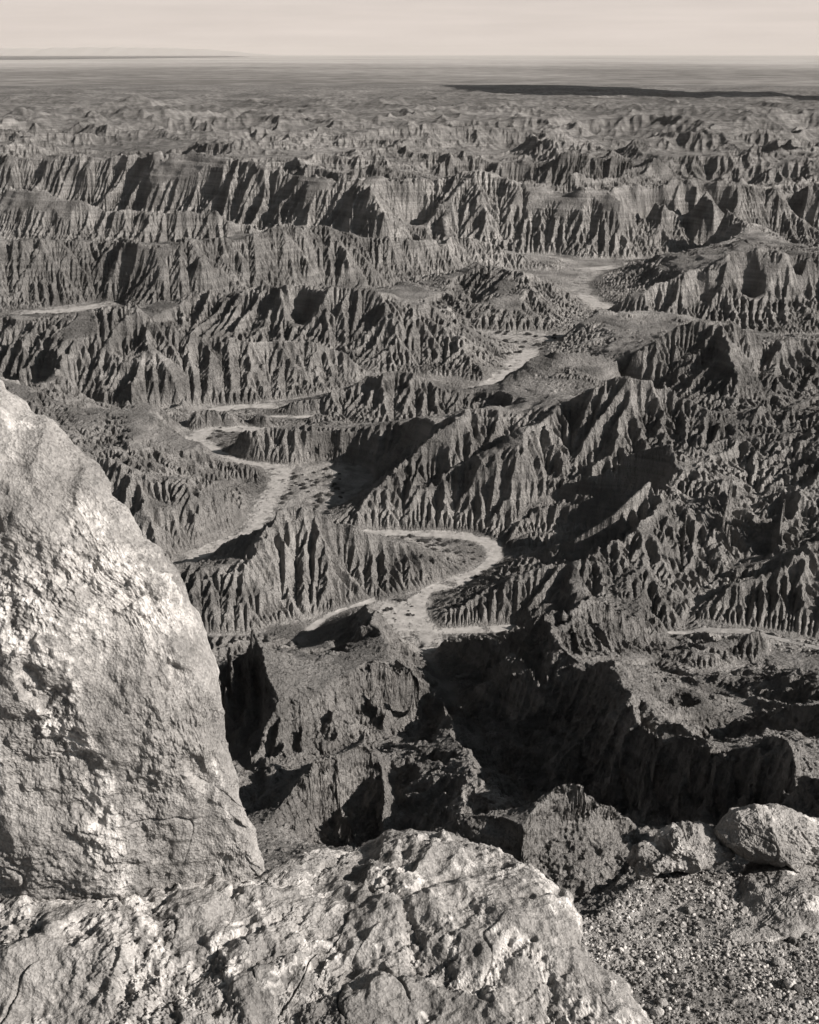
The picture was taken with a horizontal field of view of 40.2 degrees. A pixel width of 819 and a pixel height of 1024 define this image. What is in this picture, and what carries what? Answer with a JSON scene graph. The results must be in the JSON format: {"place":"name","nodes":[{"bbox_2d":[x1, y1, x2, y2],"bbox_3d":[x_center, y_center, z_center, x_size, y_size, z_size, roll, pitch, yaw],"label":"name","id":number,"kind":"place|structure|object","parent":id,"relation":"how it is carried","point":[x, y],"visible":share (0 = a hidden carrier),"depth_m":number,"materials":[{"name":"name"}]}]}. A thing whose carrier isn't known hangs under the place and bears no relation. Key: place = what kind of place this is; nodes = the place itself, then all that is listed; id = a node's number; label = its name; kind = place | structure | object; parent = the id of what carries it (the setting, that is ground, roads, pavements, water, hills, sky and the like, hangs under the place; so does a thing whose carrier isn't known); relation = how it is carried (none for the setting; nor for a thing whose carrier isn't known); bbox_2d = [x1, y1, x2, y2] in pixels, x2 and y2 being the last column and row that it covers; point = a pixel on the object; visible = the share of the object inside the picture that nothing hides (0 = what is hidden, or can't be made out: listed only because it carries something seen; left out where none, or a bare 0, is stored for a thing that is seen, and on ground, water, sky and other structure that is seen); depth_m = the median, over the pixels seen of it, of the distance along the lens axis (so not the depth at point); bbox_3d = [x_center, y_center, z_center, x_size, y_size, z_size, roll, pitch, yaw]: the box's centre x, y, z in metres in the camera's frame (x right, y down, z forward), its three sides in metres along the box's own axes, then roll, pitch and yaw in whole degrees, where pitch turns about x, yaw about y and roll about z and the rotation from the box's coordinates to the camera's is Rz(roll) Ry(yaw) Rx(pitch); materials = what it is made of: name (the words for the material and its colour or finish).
{"place":"outdoors","nodes":[
{"label":"outdoors","id":0,"kind":"place"},
{"bbox_2d":[0,56,240,59],"bbox_3d":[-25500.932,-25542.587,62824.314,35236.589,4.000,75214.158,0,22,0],"label":"lake water","id":1,"kind":"structure","parent":0,"point":[56,57],"depth_m":47298.98,"materials":[{"name":"grey liquid"}]},
{"bbox_2d":[0,47,288,55],"bbox_3d":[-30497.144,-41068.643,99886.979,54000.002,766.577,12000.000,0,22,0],"label":"distant mountains","id":2,"kind":"structure","parent":0,"point":[97,51],"depth_m":96791.02,"materials":[{"name":"grey stone"}]},
{"bbox_2d":[0,84,818,917],"bbox_3d":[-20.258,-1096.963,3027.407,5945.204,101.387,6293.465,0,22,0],"label":"badlands hills","id":3,"kind":"structure","parent":0,"point":[596,682],"depth_m":443.67,"materials":[{"name":"stone"}]},
{"bbox_2d":[0,55,818,85],"bbox_3d":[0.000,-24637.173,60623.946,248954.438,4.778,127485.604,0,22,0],"label":"desert plain","id":4,"kind":"structure","parent":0,"point":[778,70],"depth_m":10847.27,"materials":[{"name":"grey sand"}]},
{"bbox_2d":[0,0,818,54],"label":"sky","id":5,"kind":"structure","parent":0,"point":[269,27],"materials":[{"name":"beige"}]},
{"bbox_2d":[581,871,818,1023],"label":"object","id":6,"kind":"structure","parent":0,"point":[669,900],"depth_m":3.12,"materials":[{"name":"gravel"}]},
{"bbox_2d":[0,380,265,901],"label":"tall boulder","id":7,"kind":"object","parent":6,"relation":"on","point":[119,779],"visible":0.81,"depth_m":2.33,"materials":[{"name":"stone"}]},
{"bbox_2d":[0,828,652,1023],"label":"broad boulder","id":8,"kind":"object","parent":6,"relation":"on","point":[407,926],"visible":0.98,"depth_m":2.34,"materials":[{"name":"stone"}]},
{"bbox_2d":[619,928,627,933],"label":"pebble","id":9,"kind":"object","parent":6,"relation":"on","point":[623,930],"visible":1,"depth_m":3.20,"materials":[{"name":"grey stone"}]},
{"bbox_2d":[650,1007,663,1016],"bbox_3d":[0.623,1.259,2.820,0.037,0.022,0.032,-15,-3,7],"label":"pebble","id":10,"kind":"object","parent":6,"relation":"on","point":[659,1011],"visible":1,"depth_m":2.81,"materials":[{"name":"grey stone"}]},
{"bbox_2d":[656,998,667,1005],"bbox_3d":[0.648,1.259,2.871,0.037,0.028,0.028,20,10,-47],"label":"pebble","id":11,"kind":"object","parent":6,"relation":"on","point":[662,1001],"visible":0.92,"depth_m":2.86,"materials":[{"name":"grey stone"}]},
{"bbox_2d":[664,972,674,980],"bbox_3d":[0.693,1.240,2.986,0.022,0.023,0.031,-5,8,-30],"label":"pebble","id":12,"kind":"object","parent":6,"relation":"on","point":[669,975],"visible":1,"depth_m":2.98,"materials":[{"name":"grey stone"}]},
{"bbox_2d":[626,821,734,878],"bbox_3d":[0.861,1.089,3.612,0.385,0.236,0.264,-14,26,-31],"label":"rim rock","id":13,"kind":"object","parent":6,"relation":"on","point":[690,847],"visible":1,"depth_m":3.52,"materials":[{"name":"grey stone"}]},
{"bbox_2d":[678,980,688,988],"bbox_3d":[0.721,1.243,2.940,0.024,0.025,0.032,-5,22,-30],"label":"pebble","id":14,"kind":"object","parent":6,"relation":"on","point":[682,983],"visible":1,"depth_m":2.94,"materials":[{"name":"grey stone"}]},
{"bbox_2d":[714,899,720,908],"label":"pebble","id":15,"kind":"object","parent":6,"relation":"on","point":[717,903],"visible":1,"depth_m":3.35,"materials":[{"name":"grey stone"}]},
{"bbox_2d":[722,910,729,914],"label":"pebble","id":16,"kind":"object","parent":6,"relation":"on","point":[726,912],"visible":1,"depth_m":3.32,"materials":[{"name":"grey stone"}]},
{"bbox_2d":[738,906,748,913],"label":"pebble","id":17,"kind":"object","parent":6,"relation":"on","point":[743,909],"visible":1,"depth_m":3.33,"materials":[{"name":"grey stone"}]},
{"bbox_2d":[761,1015,769,1020],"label":"pebble","id":18,"kind":"object","parent":6,"relation":"on","point":[763,1017],"visible":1,"depth_m":2.80,"materials":[{"name":"grey stone"}]},
{"bbox_2d":[713,863,818,945],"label":"slope rock","id":19,"kind":"object","parent":6,"relation":"on","point":[785,899],"visible":0.86,"depth_m":3.31,"materials":[{"name":"grey stone"}]},
{"bbox_2d":[713,803,818,872],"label":"rim boulder","id":20,"kind":"object","parent":19,"relation":"on","point":[774,834],"visible":0.98,"depth_m":3.51,"materials":[{"name":"grey stone"}]},
{"bbox_2d":[770,1011,777,1017],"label":"pebble","id":21,"kind":"object","parent":6,"relation":"on","point":[774,1014],"visible":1,"depth_m":2.81,"materials":[{"name":"grey stone"}]},
{"bbox_2d":[774,991,781,998],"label":"pebble","id":22,"kind":"object","parent":6,"relation":"on","point":[778,994],"visible":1,"depth_m":2.90,"materials":[{"name":"grey stone"}]},
{"bbox_2d":[773,957,784,964],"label":"pebble","id":23,"kind":"object","parent":6,"relation":"on","point":[778,960],"visible":1,"depth_m":3.05,"materials":[{"name":"grey stone"}]},
{"bbox_2d":[783,978,796,989],"bbox_3d":[0.996,1.240,2.936,0.027,0.033,0.040,4,-14,-16],"label":"pebble","id":24,"kind":"object","parent":6,"relation":"on","point":[789,983],"visible":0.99,"depth_m":2.93,"materials":[{"name":"grey stone"}]},
{"bbox_2d":[786,937,796,945],"bbox_3d":[1.086,1.220,3.177,0.036,0.025,0.032,-25,16,-2],"label":"pebble","id":25,"kind":"object","parent":6,"relation":"on","point":[792,941],"visible":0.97,"depth_m":3.17,"materials":[{"name":"grey stone"}]},
{"bbox_2d":[793,1002,799,1009],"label":"pebble","id":26,"kind":"object","parent":6,"relation":"on","point":[796,1006],"visible":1,"depth_m":2.85,"materials":[{"name":"grey stone"}]},
{"bbox_2d":[792,984,803,993],"bbox_3d":[1.009,1.245,2.914,0.025,0.024,0.029,-5,23,-13],"label":"pebble","id":27,"kind":"object","parent":6,"relation":"on","point":[797,988],"visible":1,"depth_m":2.91,"materials":[{"name":"grey stone"}]},
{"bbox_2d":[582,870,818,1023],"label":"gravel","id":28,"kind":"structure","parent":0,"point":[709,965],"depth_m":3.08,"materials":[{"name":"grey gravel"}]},
{"bbox_2d":[727,975,735,980],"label":"pebble","id":29,"kind":"object","parent":28,"relation":"on","point":[730,977],"visible":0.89,"depth_m":2.98,"materials":[{"name":"grey stone"}]}
]}

